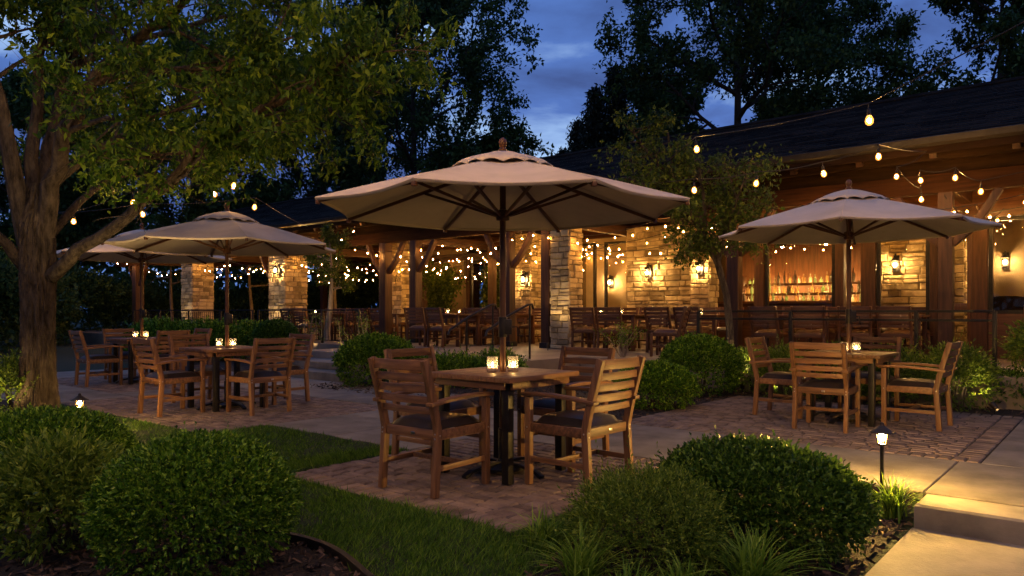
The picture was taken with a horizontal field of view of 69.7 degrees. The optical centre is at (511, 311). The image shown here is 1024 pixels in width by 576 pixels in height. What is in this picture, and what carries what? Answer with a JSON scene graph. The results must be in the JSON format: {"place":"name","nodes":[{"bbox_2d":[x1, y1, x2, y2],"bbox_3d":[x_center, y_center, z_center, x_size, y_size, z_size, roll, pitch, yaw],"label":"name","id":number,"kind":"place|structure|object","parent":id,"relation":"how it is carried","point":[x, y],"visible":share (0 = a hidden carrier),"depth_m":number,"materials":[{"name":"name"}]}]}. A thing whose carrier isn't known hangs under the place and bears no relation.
{"place":"outdoors","nodes":[
{"label":"outdoors","id":0,"kind":"place"},
{"bbox_2d":[57,372,224,393],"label":"paver patio","id":1,"kind":"structure","parent":0,"point":[99,383],"depth_m":12.23,"materials":[{"name":"stone"}]},
{"bbox_2d":[68,330,124,386],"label":"garden armchair","id":2,"kind":"object","parent":1,"relation":"on","point":[109,358],"visible":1,"depth_m":12.10,"materials":[{"name":"brown wood"}]},
{"bbox_2d":[102,328,147,380],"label":"garden armchair","id":3,"kind":"object","parent":1,"relation":"on","point":[125,353],"visible":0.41,"depth_m":13.24,"materials":[{"name":"brown wood"}]},
{"bbox_2d":[106,337,167,384],"bbox_3d":[-6.394,0.840,12.691,0.837,0.760,0.836,0,0,40],"label":"patio table","id":4,"kind":"object","parent":1,"relation":"on","point":[114,341],"visible":0.57,"depth_m":12.42,"materials":[{"name":"brown wood"}]},
{"bbox_2d":[56,223,231,382],"bbox_3d":[-6.394,-0.154,12.691,2.702,2.743,2.702,0,0,0],"label":"patio umbrella","id":5,"kind":"object","parent":1,"relation":"on","point":[105,253],"visible":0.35,"depth_m":12.90,"materials":[{"name":"fabric"}]},
{"bbox_2d":[138,330,189,385],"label":"garden armchair","id":6,"kind":"object","parent":1,"relation":"on","point":[159,337],"visible":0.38,"depth_m":12.09,"materials":[{"name":"brown wood"}]},
{"bbox_2d":[62,388,377,431],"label":"paver patio","id":7,"kind":"structure","parent":0,"point":[174,414],"depth_m":8.99,"materials":[{"name":"stone"}]},
{"bbox_2d":[129,337,207,416],"bbox_3d":[-4.114,0.765,8.810,0.570,0.912,0.694,0,0,40],"label":"garden armchair","id":8,"kind":"object","parent":7,"relation":"on","point":[162,378],"visible":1,"depth_m":8.71,"materials":[{"name":"brown wood"}]},
{"bbox_2d":[168,333,230,402],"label":"garden armchair","id":9,"kind":"object","parent":7,"relation":"on","point":[208,367],"visible":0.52,"depth_m":9.90,"materials":[{"name":"brown wood"}]},
{"bbox_2d":[101,203,335,409],"bbox_3d":[-3.625,-0.081,9.348,2.598,2.598,2.598,0,0,-7],"label":"patio umbrella","id":10,"kind":"object","parent":7,"relation":"on","point":[226,232],"visible":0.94,"depth_m":9.19,"materials":[{"name":"fabric"}]},
{"bbox_2d":[179,345,268,411],"bbox_3d":[-3.625,0.840,9.348,0.837,0.760,0.836,0,0,40],"label":"patio table","id":11,"kind":"object","parent":7,"relation":"on","point":[215,353],"visible":0.78,"depth_m":9.08,"materials":[{"name":"brown wood"}]},
{"bbox_2d":[224,337,295,415],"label":"garden armchair","id":12,"kind":"object","parent":7,"relation":"on","point":[251,376],"visible":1,"depth_m":8.80,"materials":[{"name":"brown wood"}]},
{"bbox_2d":[248,333,315,404],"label":"garden armchair","id":13,"kind":"object","parent":7,"relation":"on","point":[295,370],"visible":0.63,"depth_m":9.93,"materials":[{"name":"brown wood"}]},
{"bbox_2d":[4,403,648,575],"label":"lawn","id":14,"kind":"structure","parent":0,"point":[146,433],"depth_m":4.20,"materials":[{"name":"plant"}]},
{"bbox_2d":[502,502,569,554],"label":"grass clump","id":15,"kind":"object","parent":14,"relation":"on","point":[542,532],"visible":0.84,"depth_m":3.89,"materials":[{"name":"green plant"}]},
{"bbox_2d":[422,261,468,333],"bbox_3d":[-2.482,-0.504,25.610,2.582,2.664,0.667,0,0,40],"label":"tree","id":16,"kind":"object","parent":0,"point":[437,289],"visible":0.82,"depth_m":25.51,"materials":[{"name":"green plant"}]},
{"bbox_2d":[295,436,659,534],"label":"paver patio","id":17,"kind":"structure","parent":0,"point":[496,501],"depth_m":5.19,"materials":[{"name":"stone"}]},
{"bbox_2d":[368,356,493,498],"bbox_3d":[-0.561,0.765,5.123,0.570,0.912,0.694,0,0,38],"label":"garden armchair","id":18,"kind":"object","parent":17,"relation":"on","point":[430,421],"visible":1,"depth_m":4.98,"materials":[{"name":"brown wood"}]},
{"bbox_2d":[383,346,485,455],"bbox_3d":[-0.628,0.765,6.086,0.694,0.912,0.570,0,0,39],"label":"garden armchair","id":19,"kind":"object","parent":17,"relation":"on","point":[465,406],"visible":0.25,"depth_m":6.04,"materials":[{"name":"brown wood"}]},
{"bbox_2d":[315,137,689,478],"bbox_3d":[-0.070,-0.055,5.621,2.598,2.545,2.598,0,0,-1],"label":"patio umbrella","id":20,"kind":"object","parent":17,"relation":"on","point":[502,190],"visible":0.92,"depth_m":5.71,"materials":[{"name":"fabric"}]},
{"bbox_2d":[432,366,578,485],"bbox_3d":[-0.070,0.840,5.621,0.837,0.760,0.836,0,0,40],"label":"patio table","id":21,"kind":"object","parent":17,"relation":"on","point":[508,382],"visible":0.91,"depth_m":5.39,"materials":[{"name":"brown wood"}]},
{"bbox_2d":[517,346,615,456],"bbox_3d":[0.454,0.765,6.167,0.570,0.912,0.694,0,0,40],"label":"garden armchair","id":22,"kind":"object","parent":17,"relation":"on","point":[543,406],"visible":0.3,"depth_m":6.15,"materials":[{"name":"brown wood"}]},
{"bbox_2d":[520,355,645,491],"bbox_3d":[0.504,0.765,5.192,0.694,0.912,0.570,0,0,41],"label":"garden armchair","id":23,"kind":"object","parent":17,"relation":"on","point":[588,423],"visible":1,"depth_m":5.08,"materials":[{"name":"brown wood"}]},
{"bbox_2d":[0,314,981,575],"bbox_3d":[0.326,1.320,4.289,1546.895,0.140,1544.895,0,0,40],"label":"ground","id":24,"kind":"structure","parent":0,"point":[66,356],"depth_m":16.63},
{"bbox_2d":[0,252,69,353],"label":"evergreen shrub","id":25,"kind":"object","parent":24,"relation":"on","point":[9,294],"visible":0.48,"depth_m":21.45,"materials":[{"name":"green plant"}]},
{"bbox_2d":[0,240,92,346],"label":"evergreen shrub","id":26,"kind":"object","parent":24,"relation":"on","point":[70,305],"visible":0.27,"depth_m":26.96,"materials":[{"name":"green plant"}]},
{"bbox_2d":[0,61,145,272],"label":"broadleaf tree","id":27,"kind":"object","parent":24,"relation":"on","point":[69,234],"visible":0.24,"depth_m":37.81,"materials":[{"name":"green plant"}]},
{"bbox_2d":[2,261,148,337],"bbox_3d":[-19.050,-0.295,31.020,5.466,4.169,5.292,0,0,30],"label":"evergreen shrub","id":28,"kind":"object","parent":24,"relation":"on","point":[89,284],"visible":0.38,"depth_m":30.82,"materials":[{"name":"green plant"}]},
{"bbox_2d":[57,269,180,329],"bbox_3d":[-19.503,-0.143,36.092,6.470,4.009,5.425,0,0,0],"label":"evergreen shrub","id":29,"kind":"object","parent":24,"relation":"on","point":[149,295],"visible":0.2,"depth_m":35.45,"materials":[{"name":"green plant"}]},
{"bbox_2d":[90,278,223,328],"bbox_3d":[-18.270,0.016,37.918,6.591,3.611,5.068,0,0,0],"label":"evergreen shrub","id":30,"kind":"object","parent":24,"relation":"on","point":[176,289],"visible":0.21,"depth_m":36.78,"materials":[{"name":"green plant"}]},
{"bbox_2d":[79,18,305,298],"bbox_3d":[-16.579,-7.597,40.838,12.776,17.989,15.932,0,0,-34],"label":"broadleaf tree","id":31,"kind":"object","parent":24,"relation":"on","point":[271,194],"visible":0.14,"depth_m":38.47,"materials":[{"name":"green plant"}]},
{"bbox_2d":[165,279,267,322],"bbox_3d":[-16.039,0.003,39.818,6.602,3.609,5.364,0,0,0],"label":"evergreen shrub","id":32,"kind":"object","parent":24,"relation":"on","point":[219,295],"visible":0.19,"depth_m":38.81,"materials":[{"name":"green plant"}]},
{"bbox_2d":[1,170,482,327],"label":"woods","id":33,"kind":"object","parent":24,"relation":"on","point":[114,270],"visible":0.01,"depth_m":54.88,"materials":[{"name":"green plant"}]},
{"bbox_2d":[214,283,312,322],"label":"evergreen shrub","id":34,"kind":"object","parent":24,"relation":"on","point":[262,297],"visible":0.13,"depth_m":39.50,"materials":[{"name":"green plant"}]},
{"bbox_2d":[291,367,371,382],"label":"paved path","id":35,"kind":"structure","parent":24,"relation":"on","point":[321,374],"depth_m":13.19,"materials":[{"name":"stone"}]},
{"bbox_2d":[234,58,450,265],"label":"broadleaf tree","id":36,"kind":"object","parent":24,"relation":"on","point":[314,190],"visible":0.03,"depth_m":43.83,"materials":[{"name":"green plant"}]},
{"bbox_2d":[327,262,378,322],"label":"evergreen shrub","id":37,"kind":"object","parent":24,"relation":"on","point":[341,300],"visible":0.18,"depth_m":36.73,"materials":[{"name":"green plant"}]},
{"bbox_2d":[304,0,554,265],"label":"broadleaf tree","id":38,"kind":"object","parent":24,"relation":"on","point":[420,114],"visible":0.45,"depth_m":34.95,"materials":[{"name":"green plant"}]},
{"bbox_2d":[574,83,611,150],"bbox_3d":[3.180,-3.836,29.100,4.038,10.412,3.876,0,0,0],"label":"conifer","id":39,"kind":"object","parent":24,"relation":"on","point":[595,112],"visible":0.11,"depth_m":28.96,"materials":[{"name":"green plant"}]},
{"bbox_2d":[592,63,635,146],"bbox_3d":[4.176,-4.230,29.069,4.102,11.201,3.921,0,0,27],"label":"conifer","id":40,"kind":"object","parent":24,"relation":"on","point":[615,133],"visible":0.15,"depth_m":28.75,"materials":[{"name":"green plant"}]},
{"bbox_2d":[582,68,718,141],"bbox_3d":[7.980,-5.435,35.711,9.424,13.678,8.550,0,0,0],"label":"broadleaf tree","id":41,"kind":"object","parent":24,"relation":"on","point":[674,101],"visible":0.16,"depth_m":33.89,"materials":[{"name":"green plant"}]},
{"bbox_2d":[592,0,883,144],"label":"broadleaf tree","id":42,"kind":"object","parent":24,"relation":"on","point":[750,36],"visible":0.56,"depth_m":25.55,"materials":[{"name":"green plant"}]},
{"bbox_2d":[719,0,925,120],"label":"broadleaf tree","id":43,"kind":"object","parent":24,"relation":"on","point":[870,10],"visible":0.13,"depth_m":29.25,"materials":[{"name":"green plant"}]},
{"bbox_2d":[840,0,1023,103],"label":"broadleaf tree","id":44,"kind":"object","parent":24,"relation":"on","point":[892,61],"visible":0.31,"depth_m":25.05,"materials":[{"name":"green plant"}]},
{"bbox_2d":[914,494,1023,545],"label":"concrete step","id":45,"kind":"object","parent":24,"relation":"on","point":[996,522],"visible":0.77,"depth_m":4.52,"materials":[{"name":"concrete"}]},
{"bbox_2d":[0,356,1023,575],"bbox_3d":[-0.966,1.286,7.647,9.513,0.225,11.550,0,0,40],"label":"mulch","id":46,"kind":"object","parent":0,"point":[876,547],"visible":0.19,"depth_m":3.83,"materials":[{"name":"soil"}]},
{"bbox_2d":[0,346,39,410],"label":"leafy shrub","id":47,"kind":"object","parent":46,"relation":"on","point":[8,377],"visible":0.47,"depth_m":8.41,"materials":[{"name":"green plant"}]},
{"bbox_2d":[0,403,139,503],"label":"boxwood mound","id":48,"kind":"object","parent":46,"relation":"on","point":[36,420],"visible":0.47,"depth_m":4.75,"materials":[{"name":"green plant"}]},
{"bbox_2d":[0,411,157,565],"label":"leafy shrub","id":49,"kind":"object","parent":46,"relation":"on","point":[72,459],"visible":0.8,"depth_m":3.65,"materials":[{"name":"green plant"}]},
{"bbox_2d":[121,314,201,363],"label":"hedge shrub","id":50,"kind":"object","parent":46,"relation":"on","point":[152,326],"visible":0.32,"depth_m":17.56,"materials":[{"name":"green plant"}]},
{"bbox_2d":[75,418,304,575],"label":"boxwood ball","id":51,"kind":"object","parent":46,"relation":"on","point":[246,470],"visible":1,"depth_m":3.26,"materials":[{"name":"green plant"}]},
{"bbox_2d":[26,451,374,575],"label":"lawn edging","id":52,"kind":"object","parent":46,"relation":"on","point":[344,557],"visible":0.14,"depth_m":3.72,"materials":[{"name":"black metal"}]},
{"bbox_2d":[159,315,250,360],"bbox_3d":[-7.634,0.795,18.404,2.583,1.428,1.732,0,0,0],"label":"hedge shrub","id":53,"kind":"object","parent":46,"relation":"on","point":[215,325],"visible":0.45,"depth_m":18.04,"materials":[{"name":"green plant"}]},
{"bbox_2d":[0,0,466,409],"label":"shade tree","id":54,"kind":"object","parent":46,"relation":"on","point":[259,66],"visible":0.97,"depth_m":7.57,"materials":[{"name":"green plant"}]},
{"bbox_2d":[247,318,305,363],"bbox_3d":[-5.437,0.752,16.990,1.279,1.220,1.193,0,0,0],"label":"boxwood ball","id":55,"kind":"object","parent":46,"relation":"on","point":[276,328],"visible":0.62,"depth_m":16.70,"materials":[{"name":"green plant"}]},
{"bbox_2d":[331,331,418,386],"bbox_3d":[-2.237,0.818,12.196,1.515,1.022,1.394,0,0,0],"label":"boxwood mound","id":56,"kind":"object","parent":46,"relation":"on","point":[360,349],"visible":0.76,"depth_m":11.82,"materials":[{"name":"green plant"}]},
{"bbox_2d":[435,340,486,387],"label":"shrub","id":57,"kind":"object","parent":46,"relation":"on","point":[454,363],"visible":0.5,"depth_m":11.87,"materials":[{"name":"green plant"}]},
{"bbox_2d":[470,343,529,389],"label":"shrub","id":58,"kind":"object","parent":46,"relation":"on","point":[488,359],"visible":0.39,"depth_m":11.66,"materials":[{"name":"green plant"}]},
{"bbox_2d":[504,515,669,575],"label":"grass clump","id":59,"kind":"object","parent":46,"relation":"on","point":[572,561],"visible":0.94,"depth_m":3.44,"materials":[{"name":"green plant"}]},
{"bbox_2d":[547,435,756,575],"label":"feathery shrub","id":60,"kind":"object","parent":46,"relation":"on","point":[612,497],"visible":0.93,"depth_m":3.61,"materials":[{"name":"green plant"}]},
{"bbox_2d":[611,357,700,410],"bbox_3d":[1.831,0.977,9.383,1.119,0.824,1.127,0,0,42],"label":"boxwood mound","id":61,"kind":"object","parent":46,"relation":"on","point":[671,378],"visible":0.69,"depth_m":9.08,"materials":[{"name":"green plant"}]},
{"bbox_2d":[590,103,793,389],"bbox_3d":[2.671,-0.931,11.382,3.004,4.446,2.096,0,0,0],"label":"tree","id":62,"kind":"object","parent":46,"relation":"on","point":[725,219],"visible":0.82,"depth_m":11.16,"materials":[{"name":"green plant"}]},
{"bbox_2d":[657,330,746,397],"bbox_3d":[2.801,0.787,10.891,1.324,1.036,1.271,0,0,0],"label":"boxwood ball","id":63,"kind":"object","parent":46,"relation":"on","point":[685,350],"visible":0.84,"depth_m":10.55,"materials":[{"name":"green plant"}]},
{"bbox_2d":[663,521,848,575],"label":"grass clump","id":64,"kind":"object","parent":46,"relation":"on","point":[751,557],"visible":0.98,"depth_m":3.41,"materials":[{"name":"green plant"}]},
{"bbox_2d":[647,424,883,573],"bbox_3d":[1.433,1.084,4.254,1.373,0.793,1.342,0,0,0],"label":"boxwood mound","id":65,"kind":"object","parent":46,"relation":"on","point":[841,494],"visible":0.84,"depth_m":3.84,"materials":[{"name":"green plant"}]},
{"bbox_2d":[749,331,824,398],"bbox_3d":[3.955,0.829,10.552,1.048,1.117,1.044,0,0,-34],"label":"shrub","id":66,"kind":"object","parent":46,"relation":"on","point":[784,350],"visible":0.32,"depth_m":10.48,"materials":[{"name":"green plant"}]},
{"bbox_2d":[868,422,895,494],"bbox_3d":[2.525,1.048,5.016,0.176,0.584,0.176,0,0,40],"label":"path light","id":67,"kind":"object","parent":46,"relation":"on","point":[882,430],"visible":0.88,"depth_m":5.00,"materials":[{"name":"black metal"}]},
{"bbox_2d":[861,338,945,404],"bbox_3d":[5.028,0.873,9.654,1.079,1.101,1.043,0,0,-24],"label":"shrub","id":68,"kind":"object","parent":46,"relation":"on","point":[905,357],"visible":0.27,"depth_m":9.49,"materials":[{"name":"green plant"}]},
{"bbox_2d":[870,470,942,523],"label":"grass clump","id":69,"kind":"object","parent":46,"relation":"on","point":[892,502],"visible":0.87,"depth_m":4.82,"materials":[{"name":"green plant"}]},
{"bbox_2d":[911,329,1004,411],"bbox_3d":[5.588,0.815,9.246,1.020,1.193,1.048,0,0,43],"label":"shrub","id":70,"kind":"object","parent":46,"relation":"on","point":[985,371],"visible":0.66,"depth_m":9.04,"materials":[{"name":"green plant"}]},
{"bbox_2d":[990,318,1023,373],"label":"golden shrub","id":71,"kind":"object","parent":46,"relation":"on","point":[1015,344],"visible":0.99,"depth_m":9.32,"materials":[{"name":"green plant"}]},
{"bbox_2d":[0,0,1023,311],"label":"sky","id":72,"kind":"structure","parent":0,"point":[556,89],"materials":[{"name":"blue"}]},
{"bbox_2d":[1,369,1023,506],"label":"concrete path","id":73,"kind":"structure","parent":0,"point":[996,475],"depth_m":6.58,"materials":[{"name":"concrete"}]},
{"bbox_2d":[56,327,1023,409],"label":"terrace","id":74,"kind":"structure","parent":0,"point":[543,358],"depth_m":13.22,"materials":[{"name":"stone"}]},
{"bbox_2d":[134,212,196,321],"bbox_3d":[-15.381,-1.529,33.137,2.765,5.856,3.261,0,0,-44],"label":"garden tree","id":75,"kind":"object","parent":74,"relation":"on","point":[161,221],"visible":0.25,"depth_m":32.94,"materials":[{"name":"green plant"}]},
{"bbox_2d":[133,310,253,324],"bbox_3d":[-10.410,0.386,23.551,7.847,0.868,0.050,0,0,40],"label":"railing","id":76,"kind":"object","parent":74,"relation":"on","point":[160,316],"visible":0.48,"depth_m":23.24,"materials":[{"name":"black metal"}]},
{"bbox_2d":[257,309,360,342],"bbox_3d":[-5.463,0.386,19.416,4.548,0.868,0.050,0,0,40],"label":"railing","id":77,"kind":"object","parent":74,"relation":"on","point":[322,318],"visible":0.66,"depth_m":18.92,"materials":[{"name":"black metal"}]},
{"bbox_2d":[303,221,356,341],"bbox_3d":[-4.909,-0.707,19.640,1.404,3.350,1.550,0,0,-21],"label":"garden tree","id":78,"kind":"object","parent":74,"relation":"on","point":[336,241],"visible":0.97,"depth_m":19.55,"materials":[{"name":"green plant"}]},
{"bbox_2d":[403,307,437,346],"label":"dining chair","id":79,"kind":"object","parent":74,"relation":"on","point":[420,328],"visible":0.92,"depth_m":17.12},
{"bbox_2d":[424,307,460,347],"bbox_3d":[-1.607,0.365,16.898,0.544,0.912,0.663,0,0,43],"label":"dining chair","id":80,"kind":"object","parent":74,"relation":"on","point":[442,327],"visible":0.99,"depth_m":16.78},
{"bbox_2d":[425,314,481,346],"bbox_3d":[-1.434,0.442,17.613,1.250,0.754,0.800,0,0,42],"label":"dining table","id":81,"kind":"object","parent":74,"relation":"on","point":[457,316],"visible":0.67,"depth_m":17.46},
{"bbox_2d":[115,76,1023,363],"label":"restaurant pavilion","id":82,"kind":"structure","parent":74,"relation":"on","point":[975,132],"depth_m":15.36,"materials":[{"name":"wood"}]},
{"bbox_2d":[765,244,834,314],"bbox_3d":[5.842,-0.715,14.927,1.400,1.830,0.090,0,0,40],"label":"window","id":83,"kind":"structure","parent":82,"relation":"in","point":[833,245],"depth_m":15.31,"materials":[{"name":"brown wood"}]},
{"bbox_2d":[877,240,929,352],"bbox_3d":[7.295,-0.435,13.713,0.890,2.390,0.090,0,0,40],"label":"window","id":84,"kind":"structure","parent":82,"relation":"in","point":[927,242],"depth_m":13.42,"materials":[{"name":"brown wood"}]},
{"bbox_2d":[955,233,971,353],"bbox_3d":[7.936,-0.410,13.177,0.570,2.460,0.060,0,0,40],"label":"door","id":85,"kind":"structure","parent":82,"relation":"in","point":[958,306],"depth_m":13.01,"materials":[{"name":"brown wood"}]},
{"bbox_2d":[989,215,1023,313],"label":"window","id":86,"kind":"structure","parent":82,"relation":"in","point":[1021,217],"depth_m":12.77,"materials":[{"name":"brown wood"}]},
{"bbox_2d":[569,307,604,347],"bbox_3d":[1.570,0.365,15.317,0.544,0.912,0.663,0,0,30],"label":"dining chair","id":87,"kind":"object","parent":74,"relation":"on","point":[585,329],"visible":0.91,"depth_m":15.13,"materials":[{"name":"wood"}]},
{"bbox_2d":[595,307,630,351],"bbox_3d":[2.061,0.365,14.964,0.544,0.912,0.663,0,0,29],"label":"dining chair","id":88,"kind":"object","parent":74,"relation":"on","point":[607,330],"visible":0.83,"depth_m":14.77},
{"bbox_2d":[584,314,654,350],"bbox_3d":[2.287,0.442,15.675,1.250,0.754,0.800,0,0,40],"label":"dining table","id":89,"kind":"object","parent":74,"relation":"on","point":[633,317],"visible":0.39,"depth_m":15.35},
{"bbox_2d":[592,317,649,356],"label":"branching shrub","id":90,"kind":"object","parent":74,"relation":"on","point":[623,353],"visible":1,"depth_m":13.16,"materials":[{"name":"green plant"}]},
{"bbox_2d":[643,307,674,352],"bbox_3d":[3.013,0.365,14.622,0.544,0.912,0.663,0,0,39],"label":"dining chair","id":91,"kind":"object","parent":74,"relation":"on","point":[647,320],"visible":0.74,"depth_m":14.46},
{"bbox_2d":[650,306,691,356],"bbox_3d":[2.902,0.365,13.398,0.663,0.912,0.544,0,0,23],"label":"dining chair","id":92,"kind":"object","parent":74,"relation":"on","point":[678,332],"visible":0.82,"depth_m":13.25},
{"bbox_2d":[747,306,788,351],"bbox_3d":[4.582,0.365,13.004,0.663,0.912,0.544,0,0,-40],"label":"dining chair","id":93,"kind":"object","parent":74,"relation":"on","point":[767,333],"visible":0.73,"depth_m":12.84,"materials":[{"name":"wood"}]},
{"bbox_2d":[717,300,831,345],"bbox_3d":[6.167,0.290,17.200,3.100,1.060,0.680,0,0,40],"label":"bar counter","id":94,"kind":"object","parent":74,"relation":"on","point":[746,330],"visible":0.24,"depth_m":17.04,"materials":[{"name":"wood"}]},
{"bbox_2d":[742,276,860,328],"bbox_3d":[7.348,-0.055,18.612,3.300,1.750,0.588,0,0,40],"label":"back bar shelf","id":95,"kind":"object","parent":74,"relation":"on","point":[745,284],"visible":0.2,"depth_m":18.67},
{"bbox_2d":[790,306,825,342],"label":"dining chair","id":96,"kind":"object","parent":74,"relation":"on","point":[809,333],"visible":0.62,"depth_m":12.41,"materials":[{"name":"wood"}]},
{"bbox_2d":[697,310,996,370],"bbox_3d":[4.642,0.401,10.776,4.148,0.838,0.050,0,0,40],"label":"railing","id":97,"kind":"object","parent":74,"relation":"on","point":[916,320],"visible":0.82,"depth_m":10.21,"materials":[{"name":"black metal"}]},
{"bbox_2d":[837,306,873,349],"bbox_3d":[6.040,0.365,12.917,0.544,0.912,0.663,0,0,30],"label":"dining chair","id":98,"kind":"object","parent":74,"relation":"on","point":[861,333],"visible":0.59,"depth_m":12.70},
{"bbox_2d":[875,306,920,356],"bbox_3d":[6.565,0.365,12.493,0.544,0.912,0.663,0,0,43],"label":"dining chair","id":99,"kind":"object","parent":74,"relation":"on","point":[909,333],"visible":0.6,"depth_m":12.31,"materials":[{"name":"wood"}]},
{"bbox_2d":[631,395,1023,462],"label":"paver patio","id":100,"kind":"structure","parent":0,"point":[973,438],"depth_m":7.73,"materials":[{"name":"stone"}]},
{"bbox_2d":[744,336,815,418],"bbox_3d":[3.201,0.765,8.731,0.694,0.912,0.570,0,0,38],"label":"garden armchair","id":101,"kind":"object","parent":100,"relation":"on","point":[771,377],"visible":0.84,"depth_m":8.65,"materials":[{"name":"brown wood"}]},
{"bbox_2d":[789,341,862,433],"bbox_3d":[3.276,0.765,7.680,0.570,0.912,0.694,0,0,37],"label":"garden armchair","id":102,"kind":"object","parent":100,"relation":"on","point":[845,387],"visible":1,"depth_m":7.52,"materials":[{"name":"brown wood"}]},
{"bbox_2d":[804,350,898,426],"bbox_3d":[3.764,0.840,8.214,0.837,0.760,0.836,0,0,40],"label":"patio table","id":103,"kind":"object","parent":100,"relation":"on","point":[871,359],"visible":0.58,"depth_m":7.82,"materials":[{"name":"brown wood"}]},
{"bbox_2d":[719,179,1001,423],"bbox_3d":[3.764,-0.128,8.214,2.650,2.690,2.650,0,0,5],"label":"patio umbrella","id":104,"kind":"object","parent":100,"relation":"on","point":[849,215],"visible":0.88,"depth_m":8.16,"materials":[{"name":"beige fabric"}]},
{"bbox_2d":[838,336,901,409],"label":"garden armchair","id":105,"kind":"object","parent":100,"relation":"on","point":[864,374],"visible":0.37,"depth_m":8.90,"materials":[{"name":"brown wood"}]},
{"bbox_2d":[878,340,963,431],"bbox_3d":[4.337,0.765,7.799,0.694,0.912,0.570,0,0,42],"label":"garden armchair","id":106,"kind":"object","parent":100,"relation":"on","point":[897,385],"visible":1,"depth_m":7.72,"materials":[{"name":"brown wood"}]},
{"bbox_2d":[865,528,1023,575],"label":"path","id":107,"kind":"structure","parent":0,"point":[916,552],"depth_m":4.09,"materials":[{"name":"concrete"}]},
{"bbox_2d":[966,296,1023,314],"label":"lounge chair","id":108,"kind":"object","parent":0,"point":[1008,302],"visible":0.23,"depth_m":12.90,"materials":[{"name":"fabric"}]},
{"bbox_3d":[4.600,-0.673,1.200,0.150,4.125,0.150,0,0,40],"label":"light pole","id":109,"kind":"object","parent":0,"visible":0},
{"bbox_2d":[662,21,1023,165],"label":"string light","id":110,"kind":"object","parent":109,"relation":"hanging from","point":[868,111],"visible":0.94,"depth_m":6.48,"materials":[{"name":"black plastic"}]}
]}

